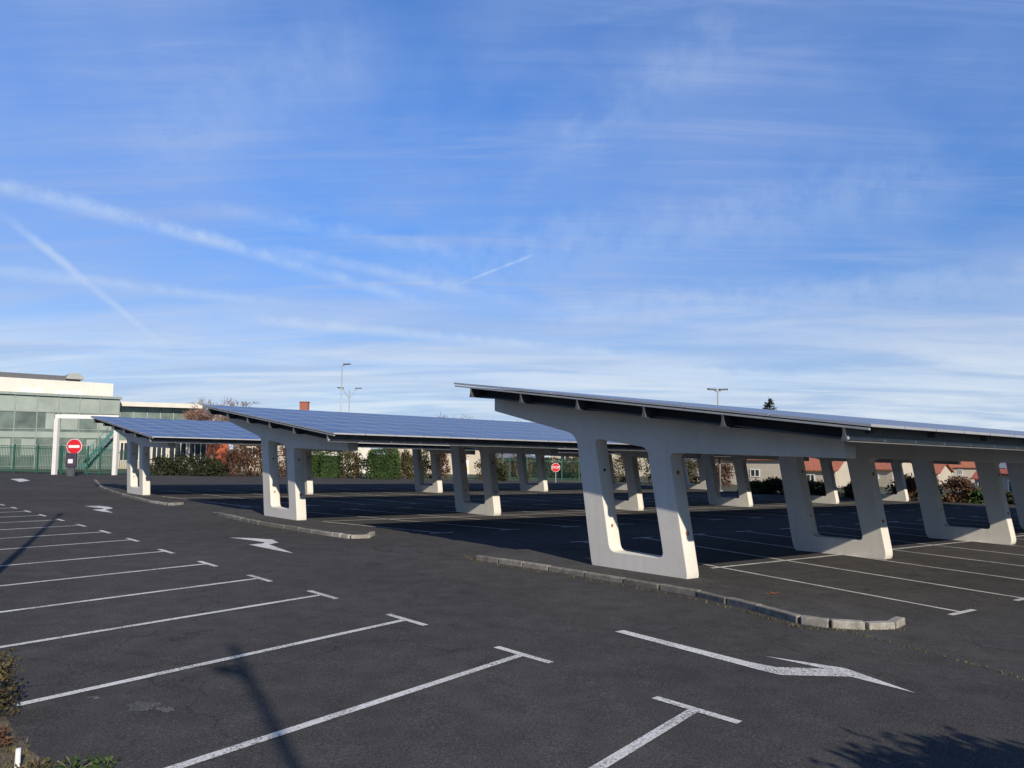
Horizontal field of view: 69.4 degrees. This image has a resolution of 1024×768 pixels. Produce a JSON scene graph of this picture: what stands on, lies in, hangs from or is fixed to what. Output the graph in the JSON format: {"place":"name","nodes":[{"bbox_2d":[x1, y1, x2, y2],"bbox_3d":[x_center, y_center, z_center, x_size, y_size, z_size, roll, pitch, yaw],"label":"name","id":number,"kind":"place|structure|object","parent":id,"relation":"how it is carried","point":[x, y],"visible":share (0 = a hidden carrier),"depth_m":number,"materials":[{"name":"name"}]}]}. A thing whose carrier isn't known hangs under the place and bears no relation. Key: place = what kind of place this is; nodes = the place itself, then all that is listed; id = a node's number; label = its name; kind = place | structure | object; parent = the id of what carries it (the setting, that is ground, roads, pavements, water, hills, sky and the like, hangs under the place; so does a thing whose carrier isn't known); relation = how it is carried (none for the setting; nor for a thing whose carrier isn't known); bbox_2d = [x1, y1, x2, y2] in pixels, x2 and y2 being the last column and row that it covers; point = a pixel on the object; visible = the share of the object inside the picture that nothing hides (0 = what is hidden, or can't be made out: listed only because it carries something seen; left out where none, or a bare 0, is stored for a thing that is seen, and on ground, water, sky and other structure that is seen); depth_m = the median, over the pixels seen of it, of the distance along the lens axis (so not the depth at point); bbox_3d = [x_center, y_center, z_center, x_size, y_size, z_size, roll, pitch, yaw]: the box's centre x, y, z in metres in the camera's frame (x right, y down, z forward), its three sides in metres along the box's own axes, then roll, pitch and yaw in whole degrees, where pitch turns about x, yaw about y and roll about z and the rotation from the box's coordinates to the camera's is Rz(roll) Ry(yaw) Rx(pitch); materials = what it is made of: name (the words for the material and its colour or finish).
{"place":"outdoors","nodes":[
{"label":"outdoors","id":0,"kind":"place"},
{"bbox_2d":[0,460,980,499],"bbox_3d":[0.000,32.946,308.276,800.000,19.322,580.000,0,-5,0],"label":"lawn","id":1,"kind":"structure","parent":0,"point":[733,488],"depth_m":78.16,"materials":[{"name":"green plant"}]},
{"bbox_2d":[77,426,119,469],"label":"outside stair","id":2,"kind":"object","parent":1,"relation":"on","point":[108,436],"visible":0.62,"depth_m":75.21,"materials":[{"name":"teal metal"}]},
{"bbox_2d":[180,396,231,458],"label":"bare tree","id":3,"kind":"object","parent":1,"relation":"on","point":[197,413],"visible":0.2,"depth_m":87.59,"materials":[{"name":"brown plant"}]},
{"bbox_2d":[206,444,228,469],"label":"red building","id":4,"kind":"structure","parent":1,"relation":"on","point":[219,450],"depth_m":95.52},
{"bbox_2d":[203,400,261,471],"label":"bare tree","id":5,"kind":"object","parent":1,"relation":"on","point":[225,419],"visible":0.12,"depth_m":79.36,"materials":[{"name":"brown plant"}]},
{"bbox_2d":[231,444,261,470],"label":"white building","id":6,"kind":"structure","parent":1,"relation":"on","point":[248,446],"depth_m":91.12,"materials":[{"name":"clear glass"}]},
{"bbox_2d":[239,445,282,475],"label":"shrub","id":7,"kind":"object","parent":1,"relation":"on","point":[256,452],"visible":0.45,"depth_m":72.65,"materials":[{"name":"brown plant"}]},
{"bbox_2d":[278,446,285,476],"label":"shrub","id":8,"kind":"object","parent":1,"relation":"on","point":[281,468],"visible":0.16,"depth_m":72.35,"materials":[{"name":"brown plant"}]},
{"bbox_2d":[277,401,314,468],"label":"house","id":9,"kind":"structure","parent":1,"relation":"on","point":[304,405],"depth_m":109.17,"materials":[{"name":"brick"}]},
{"bbox_2d":[311,451,323,477],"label":"shrub","id":10,"kind":"object","parent":1,"relation":"on","point":[315,469],"visible":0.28,"depth_m":72.94,"materials":[{"name":"green plant"}]},
{"bbox_2d":[316,451,343,477],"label":"shrub","id":11,"kind":"object","parent":1,"relation":"on","point":[330,466],"visible":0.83,"depth_m":72.87,"materials":[{"name":"green plant"}]},
{"bbox_2d":[321,448,372,472],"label":"house","id":12,"kind":"structure","parent":1,"relation":"on","point":[363,451],"depth_m":92.41,"materials":[{"name":"white glass"}]},
{"bbox_2d":[338,451,368,477],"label":"shrub","id":13,"kind":"object","parent":1,"relation":"on","point":[355,466],"visible":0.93,"depth_m":73.24,"materials":[{"name":"brown plant"}]},
{"bbox_2d":[397,449,413,478],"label":"shrub","id":14,"kind":"object","parent":1,"relation":"on","point":[405,469],"visible":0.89,"depth_m":75.41,"materials":[{"name":"brown plant"}]},
{"bbox_2d":[407,450,431,477],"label":"shrub","id":15,"kind":"object","parent":1,"relation":"on","point":[426,465],"visible":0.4,"depth_m":77.16,"materials":[{"name":"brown plant"}]},
{"bbox_2d":[386,448,480,473],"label":"house","id":16,"kind":"structure","parent":1,"relation":"on","point":[474,459],"depth_m":97.87,"materials":[{"name":"beige paint"}]},
{"bbox_2d":[428,453,450,478],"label":"shrub","id":17,"kind":"object","parent":1,"relation":"on","point":[443,457],"visible":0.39,"depth_m":76.42,"materials":[{"name":"brown plant"}]},
{"bbox_2d":[473,453,508,479],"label":"shrub","id":18,"kind":"object","parent":1,"relation":"on","point":[498,463],"visible":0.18,"depth_m":77.37,"materials":[{"name":"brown plant"}]},
{"bbox_2d":[503,454,532,478],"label":"shrub","id":19,"kind":"object","parent":1,"relation":"on","point":[512,468],"visible":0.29,"depth_m":83.47,"materials":[{"name":"green plant"}]},
{"bbox_2d":[501,457,579,480],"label":"bar fence","id":20,"kind":"object","parent":1,"relation":"on","point":[562,461],"visible":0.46,"depth_m":79.46,"materials":[{"name":"green metal"}]},
{"bbox_2d":[502,457,580,478],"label":"long hedge","id":21,"kind":"object","parent":1,"relation":"on","point":[534,475],"visible":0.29,"depth_m":86.62,"materials":[{"name":"green plant"}]},
{"bbox_2d":[560,457,581,479],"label":"shrub","id":22,"kind":"object","parent":1,"relation":"on","point":[572,467],"visible":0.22,"depth_m":82.92,"materials":[{"name":"green plant"}]},
{"bbox_2d":[550,454,649,476],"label":"house","id":23,"kind":"structure","parent":1,"relation":"on","point":[614,455],"depth_m":104.52,"materials":[{"name":"paint"}]},
{"bbox_2d":[613,455,647,482],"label":"shrub","id":24,"kind":"object","parent":1,"relation":"on","point":[621,473],"visible":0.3,"depth_m":77.12,"materials":[{"name":"brown plant"}]},
{"bbox_2d":[639,458,651,483],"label":"shrub","id":25,"kind":"object","parent":1,"relation":"on","point":[647,471],"visible":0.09,"depth_m":73.28,"materials":[{"name":"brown plant"}]},
{"bbox_2d":[685,458,699,483],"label":"shrub","id":26,"kind":"object","parent":1,"relation":"on","point":[691,466],"visible":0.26,"depth_m":71.08,"materials":[{"name":"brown plant"}]},
{"bbox_2d":[715,461,734,486],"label":"shrub","id":27,"kind":"object","parent":1,"relation":"on","point":[725,468],"visible":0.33,"depth_m":69.07,"materials":[{"name":"brown plant"}]},
{"bbox_2d":[693,459,781,484],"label":"house","id":28,"kind":"structure","parent":1,"relation":"on","point":[759,469],"depth_m":75.78,"materials":[{"name":"paint"}]},
{"bbox_2d":[758,476,783,494],"bbox_3d":[19.768,7.694,56.063,2.360,1.508,2.291,0,-5,0],"label":"shrub","id":29,"kind":"object","parent":1,"relation":"on","point":[773,485],"visible":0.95,"depth_m":55.66,"materials":[{"name":"green plant"}]},
{"bbox_2d":[808,478,841,495],"bbox_3d":[23.041,7.777,55.591,3.045,1.354,3.046,3,-6,-33],"label":"shrub","id":30,"kind":"object","parent":1,"relation":"on","point":[818,485],"visible":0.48,"depth_m":55.07,"materials":[{"name":"green plant"}]},
{"bbox_2d":[804,457,850,487],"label":"house","id":31,"kind":"structure","parent":1,"relation":"on","point":[840,470],"depth_m":75.03,"materials":[{"name":"paint"}]},
{"bbox_2d":[875,463,913,486],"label":"house","id":32,"kind":"structure","parent":1,"relation":"on","point":[885,476],"depth_m":80.23,"materials":[{"name":"paint"}]},
{"bbox_2d":[934,464,954,483],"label":"house","id":33,"kind":"structure","parent":1,"relation":"on","point":[943,472],"depth_m":98.06,"materials":[{"name":"paint"}]},
{"bbox_2d":[949,461,975,482],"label":"house","id":34,"kind":"structure","parent":1,"relation":"on","point":[966,469],"depth_m":110.06,"materials":[{"name":"ceramic"}]},
{"bbox_2d":[1000,468,1011,491],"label":"house","id":35,"kind":"structure","parent":1,"relation":"on","point":[1005,479],"depth_m":61.07,"materials":[{"name":"beige paint"}]},
{"bbox_2d":[0,458,1023,767],"bbox_3d":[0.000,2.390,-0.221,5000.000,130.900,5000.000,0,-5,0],"label":"ground","id":36,"kind":"structure","parent":0,"point":[590,692],"depth_m":9.81,"materials":[{"name":"grey asphalt"}]},
{"bbox_2d":[0,714,41,767],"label":"planting bed","id":37,"kind":"object","parent":36,"relation":"on","point":[4,720],"visible":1,"depth_m":5.85,"materials":[{"name":"soil"}]},
{"bbox_2d":[0,724,17,746],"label":"weed plant","id":38,"kind":"object","parent":37,"relation":"on","point":[3,738],"visible":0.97,"depth_m":5.92,"materials":[{"name":"brown plant"}]},
{"bbox_2d":[0,646,24,715],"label":"shrub","id":39,"kind":"object","parent":37,"relation":"on","point":[4,667],"visible":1,"depth_m":6.72,"materials":[{"name":"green plant"}]},
{"bbox_2d":[14,748,20,767],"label":"marker stake","id":40,"kind":"object","parent":37,"relation":"on","point":[17,756],"visible":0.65,"depth_m":5.48,"materials":[{"name":"white plastic"}]},
{"bbox_2d":[0,717,55,767],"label":"weeds","id":41,"kind":"object","parent":37,"relation":"on","point":[10,752],"visible":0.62,"depth_m":5.80,"materials":[{"name":"brown plant"}]},
{"bbox_2d":[15,755,60,767],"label":"weed plant","id":42,"kind":"object","parent":37,"relation":"on","point":[44,763],"visible":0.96,"depth_m":5.48,"materials":[{"name":"green plant"}]},
{"bbox_2d":[40,754,109,767],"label":"weed plant","id":43,"kind":"object","parent":37,"relation":"on","point":[75,763],"visible":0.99,"depth_m":5.48,"materials":[{"name":"green plant"}]},
{"bbox_2d":[0,444,61,473],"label":"bar fence","id":44,"kind":"object","parent":36,"relation":"on","point":[36,460],"visible":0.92,"depth_m":68.10,"materials":[{"name":"green metal"}]},
{"bbox_2d":[0,372,121,468],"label":"school building","id":45,"kind":"structure","parent":36,"relation":"on","point":[31,405],"depth_m":84.20,"materials":[{"name":"white glass"}]},
{"bbox_2d":[65,453,77,475],"bbox_3d":[-37.661,6.910,63.222,0.840,2.021,0.320,0,-5,0],"label":"ticket post","id":46,"kind":"object","parent":36,"relation":"on","point":[71,461],"visible":0.98,"depth_m":63.10,"materials":[{"name":"grey metal"}]},
{"bbox_2d":[66,439,81,452],"bbox_3d":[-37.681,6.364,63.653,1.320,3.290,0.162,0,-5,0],"label":"no entry sign","id":47,"kind":"object","parent":46,"relation":"attached to","point":[74,446],"visible":0.94,"depth_m":63.67,"materials":[{"name":"metal"}]},
{"bbox_2d":[51,414,118,474],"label":"gate portal","id":48,"kind":"object","parent":36,"relation":"on","point":[55,451],"visible":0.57,"depth_m":66.70,"materials":[{"name":"white metal"}]},
{"bbox_2d":[60,446,112,474],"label":"bar gate","id":49,"kind":"structure","parent":48,"relation":"attached to","point":[88,460],"depth_m":67.93,"materials":[{"name":"green metal"}]},
{"bbox_2d":[0,549,172,565],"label":"parking line","id":50,"kind":"object","parent":36,"relation":"on","point":[162,550],"visible":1,"depth_m":16.31,"materials":[{"name":"white paint"}]},
{"bbox_2d":[89,754,121,767],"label":"weed plant","id":51,"kind":"object","parent":36,"relation":"on","point":[108,758],"visible":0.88,"depth_m":5.58,"materials":[{"name":"green plant"}]},
{"bbox_2d":[0,561,216,585],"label":"parking line","id":52,"kind":"object","parent":36,"relation":"on","point":[113,573],"visible":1,"depth_m":14.27,"materials":[{"name":"white paint"}]},
{"bbox_2d":[0,575,270,612],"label":"parking line","id":53,"kind":"object","parent":36,"relation":"on","point":[257,577],"visible":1,"depth_m":12.25,"materials":[{"name":"white paint"}]},
{"bbox_2d":[97,480,179,502],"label":"traffic island","id":54,"kind":"structure","parent":36,"relation":"on","point":[120,489],"depth_m":38.12,"materials":[{"name":"concrete"}]},
{"bbox_2d":[94,479,148,501],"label":"kerb","id":55,"kind":"structure","parent":54,"relation":"on","point":[119,493],"depth_m":38.34,"materials":[{"name":"concrete"}]},
{"bbox_2d":[148,500,183,505],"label":"kerb","id":56,"kind":"structure","parent":54,"relation":"on","point":[165,503],"depth_m":32.65,"materials":[{"name":"concrete"}]},
{"bbox_2d":[127,701,161,710],"bbox_3d":[-3.474,3.020,6.933,0.323,0.007,0.279,0,-5,0],"label":"paint splash","id":57,"kind":"object","parent":36,"relation":"on","point":[140,706],"visible":1,"depth_m":6.95,"materials":[{"name":"grey paint"}]},
{"bbox_2d":[138,453,180,475],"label":"shrub","id":58,"kind":"object","parent":36,"relation":"on","point":[161,464],"visible":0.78,"depth_m":70.17,"materials":[{"name":"green plant"}]},
{"bbox_2d":[118,401,206,468],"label":"entrance wing","id":59,"kind":"structure","parent":36,"relation":"on","point":[153,410],"depth_m":92.48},
{"bbox_2d":[119,442,126,460],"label":"window","id":60,"kind":"structure","parent":59,"relation":"in","point":[123,445],"depth_m":89.90,"materials":[{"name":"white glass"}]},
{"bbox_2d":[151,447,166,460],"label":"window","id":61,"kind":"structure","parent":59,"relation":"in","point":[155,450],"depth_m":92.04,"materials":[{"name":"white glass"}]},
{"bbox_2d":[168,443,186,460],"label":"window","id":62,"kind":"structure","parent":59,"relation":"in","point":[179,448],"depth_m":93.37,"materials":[{"name":"white glass"}]},
{"bbox_2d":[188,443,206,460],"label":"window","id":63,"kind":"structure","parent":59,"relation":"in","point":[195,449],"depth_m":94.66,"materials":[{"name":"grey glass"}]},
{"bbox_2d":[0,590,338,647],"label":"parking line","id":64,"kind":"object","parent":36,"relation":"on","point":[322,594],"visible":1,"depth_m":10.43,"materials":[{"name":"white paint"}]},
{"bbox_2d":[163,453,202,474],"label":"shrub","id":65,"kind":"object","parent":36,"relation":"on","point":[178,462],"visible":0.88,"depth_m":71.11,"materials":[{"name":"green plant"}]},
{"bbox_2d":[188,451,231,475],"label":"shrub","id":66,"kind":"object","parent":36,"relation":"on","point":[209,466],"visible":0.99,"depth_m":70.69,"materials":[{"name":"green plant"}]},
{"bbox_2d":[16,614,427,705],"bbox_3d":[-3.214,3.230,9.012,0.944,0.092,5.065,-5,-7,43],"label":"parking line","id":67,"kind":"object","parent":36,"relation":"on","point":[182,668],"visible":0.9,"depth_m":8.40,"materials":[{"name":"white paint"}]},
{"bbox_2d":[220,445,258,476],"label":"shrub","id":68,"kind":"object","parent":36,"relation":"on","point":[237,453],"visible":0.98,"depth_m":71.28,"materials":[{"name":"brown plant"}]},
{"bbox_2d":[238,538,290,552],"bbox_3d":[-6.354,4.167,19.257,0.890,0.036,3.954,4,-6,-35],"label":"road arrow","id":69,"kind":"object","parent":36,"relation":"on","point":[267,543],"visible":1,"depth_m":19.22,"materials":[{"name":"paint"}]},
{"bbox_2d":[221,509,370,537],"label":"traffic island","id":70,"kind":"structure","parent":36,"relation":"on","point":[259,515],"depth_m":24.55,"materials":[{"name":"concrete"}]},
{"bbox_2d":[218,513,328,535],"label":"kerb","id":71,"kind":"structure","parent":70,"relation":"on","point":[290,527],"depth_m":23.72,"materials":[{"name":"concrete"}]},
{"bbox_2d":[326,531,374,538],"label":"kerb","id":72,"kind":"structure","parent":70,"relation":"on","point":[347,536],"depth_m":21.21,"materials":[{"name":"concrete"}]},
{"bbox_2d":[165,646,552,767],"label":"parking line","id":73,"kind":"object","parent":36,"relation":"on","point":[183,764],"visible":1,"depth_m":6.87,"materials":[{"name":"white paint"}]},
{"bbox_2d":[364,448,402,478],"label":"clipped hedge","id":74,"kind":"object","parent":36,"relation":"on","point":[381,464],"visible":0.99,"depth_m":71.59,"materials":[{"name":"green plant"}]},
{"bbox_2d":[91,416,732,494],"bbox_3d":[-1.717,5.274,50.869,46.917,5.233,9.770,4,-6,-35],"label":"solar carport","id":75,"kind":"object","parent":36,"relation":"on","point":[145,434],"visible":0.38,"depth_m":41.22,"materials":[{"name":"concrete"}]},
{"bbox_2d":[497,464,509,480],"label":"shrub","id":76,"kind":"object","parent":36,"relation":"on","point":[501,472],"visible":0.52,"depth_m":73.11,"materials":[{"name":"green plant"}]},
{"bbox_2d":[202,405,960,519],"bbox_3d":[8.800,4.216,37.960,44.717,5.189,9.770,4,-6,-35],"label":"solar carport","id":77,"kind":"object","parent":36,"relation":"on","point":[296,433],"visible":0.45,"depth_m":28.70,"materials":[{"name":"concrete"}]},
{"bbox_2d":[339,503,842,520],"bbox_3d":[8.005,6.150,36.361,36.700,0.734,0.100,4,-6,-35],"label":"parking line","id":78,"kind":"object","parent":36,"relation":"on","point":[544,513],"depth_m":30.95,"materials":[{"name":"white paint"}]},
{"bbox_2d":[634,624,678,632],"bbox_3d":[2.111,3.497,10.618,0.717,0.015,0.402,2,-6,-25],"label":"oil stain","id":79,"kind":"object","parent":36,"relation":"on","point":[652,628],"visible":1,"depth_m":10.61,"materials":[{"name":"grey asphalt"}]},
{"bbox_2d":[589,696,740,767],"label":"parking line","id":80,"kind":"object","parent":36,"relation":"on","point":[613,758],"visible":1,"depth_m":6.60,"materials":[{"name":"white paint"}]},
{"bbox_2d":[463,555,904,631],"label":"weeds","id":81,"kind":"object","parent":36,"relation":"on","point":[749,612],"visible":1,"depth_m":12.08,"materials":[{"name":"green plant"}]},
{"bbox_2d":[482,549,898,628],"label":"traffic island","id":82,"kind":"structure","parent":36,"relation":"on","point":[578,560],"depth_m":13.61,"materials":[{"name":"concrete"}]},
{"bbox_2d":[476,555,801,622],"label":"kerb","id":83,"kind":"structure","parent":82,"relation":"on","point":[769,610],"depth_m":13.70,"materials":[{"name":"concrete"}]},
{"bbox_2d":[801,615,904,629],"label":"kerb","id":84,"kind":"structure","parent":82,"relation":"on","point":[895,622],"depth_m":10.85,"materials":[{"name":"concrete"}]},
{"bbox_2d":[707,388,727,490],"bbox_3d":[16.733,4.535,59.837,1.836,8.387,0.376,1,-5,-6],"label":"street lamp","id":85,"kind":"object","parent":36,"relation":"on","point":[717,391],"visible":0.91,"depth_m":59.67,"materials":[{"name":"metal"}]},
{"bbox_2d":[454,383,1023,578],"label":"solar carport","id":86,"kind":"object","parent":36,"relation":"on","point":[666,435],"visible":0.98,"depth_m":16.18,"materials":[{"name":"concrete"}]},
{"bbox_2d":[737,478,769,493],"bbox_3d":[18.508,7.811,56.575,2.522,1.277,1.812,1,-5,-15],"label":"shrub","id":87,"kind":"object","parent":36,"relation":"on","point":[755,486],"visible":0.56,"depth_m":56.14,"materials":[{"name":"green plant"}]},
{"bbox_2d":[615,630,914,692],"bbox_3d":[2.818,3.350,9.017,3.764,0.042,0.794,-4,-7,36],"label":"road arrow","id":88,"kind":"object","parent":36,"relation":"on","point":[824,670],"visible":1,"depth_m":8.66,"materials":[{"name":"paint"}]},
{"bbox_2d":[839,480,853,497],"bbox_3d":[24.707,7.392,52.583,3.064,1.618,2.282,0,-5,0],"label":"shrub","id":89,"kind":"object","parent":36,"relation":"on","point":[848,491],"visible":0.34,"depth_m":52.32,"materials":[{"name":"green plant"}]},
{"bbox_2d":[722,567,974,614],"bbox_3d":[5.939,3.944,14.328,0.841,0.037,5.333,4,-6,-34],"label":"parking line","id":90,"kind":"object","parent":36,"relation":"on","point":[961,612],"visible":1,"depth_m":13.37,"materials":[{"name":"white paint"}]},
{"bbox_2d":[852,590,879,594],"bbox_3d":[6.628,3.909,13.869,0.447,0.014,0.665,-4,-7,36],"label":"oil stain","id":91,"kind":"object","parent":36,"relation":"on","point":[867,592],"visible":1,"depth_m":13.89,"materials":[{"name":"grey asphalt"}]},
{"bbox_2d":[712,535,1023,567],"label":"parking line","id":92,"kind":"object","parent":36,"relation":"on","point":[831,555],"visible":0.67,"depth_m":18.61,"materials":[{"name":"white paint"}]},
{"bbox_2d":[885,473,917,500],"bbox_3d":[26.794,7.031,50.469,2.522,2.022,2.217,-3,-6,31],"label":"shrub","id":93,"kind":"object","parent":36,"relation":"on","point":[909,480],"visible":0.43,"depth_m":50.08,"materials":[{"name":"brown plant"}]},
{"bbox_2d":[791,561,1023,600],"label":"parking line","id":94,"kind":"object","parent":36,"relation":"on","point":[1020,598],"visible":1,"depth_m":15.07,"materials":[{"name":"white paint"}]},
{"bbox_2d":[912,479,953,501],"bbox_3d":[28.087,7.003,49.971,2.681,2.000,2.227,0,-5,0],"label":"shrub","id":95,"kind":"object","parent":36,"relation":"on","point":[943,497],"visible":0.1,"depth_m":49.63,"materials":[{"name":"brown plant"}]},
{"bbox_2d":[845,631,1023,679],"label":"weeds","id":96,"kind":"object","parent":36,"relation":"on","point":[1001,671],"visible":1,"depth_m":9.39,"materials":[{"name":"green plant"}]},
{"bbox_2d":[847,555,1022,579],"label":"parking line","id":97,"kind":"object","parent":36,"relation":"on","point":[940,568],"visible":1,"depth_m":17.30,"materials":[{"name":"white paint"}]},
{"bbox_2d":[941,475,978,502],"bbox_3d":[30.084,7.031,49.356,2.784,1.927,2.443,4,-7,-39],"label":"shrub","id":98,"kind":"object","parent":36,"relation":"on","point":[960,484],"visible":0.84,"depth_m":49.24,"materials":[{"name":"brown plant"}]},
{"bbox_2d":[958,486,1008,503],"bbox_3d":[30.999,7.303,48.488,3.254,1.232,1.929,0,-5,0],"label":"shrub","id":99,"kind":"object","parent":36,"relation":"on","point":[977,494],"visible":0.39,"depth_m":48.30,"materials":[{"name":"green plant"}]},
{"bbox_2d":[1005,490,1014,504],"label":"shrub","id":100,"kind":"object","parent":36,"relation":"on","point":[1009,497],"visible":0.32,"depth_m":47.64,"materials":[{"name":"green plant"}]},
{"bbox_2d":[0,0,1023,457],"label":"sky","id":101,"kind":"structure","parent":0,"point":[805,206],"materials":[{"name":"blue"}]},
{"bbox_2d":[229,450,1006,467],"bbox_3d":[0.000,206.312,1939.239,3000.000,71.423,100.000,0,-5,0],"label":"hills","id":102,"kind":"structure","parent":0,"point":[1002,465],"depth_m":1967.55,"materials":[{"name":"green plant"}]},
{"bbox_2d":[762,397,776,409],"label":"pine tree","id":103,"kind":"object","parent":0,"point":[768,404],"visible":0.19,"depth_m":104.93,"materials":[{"name":"green plant"}]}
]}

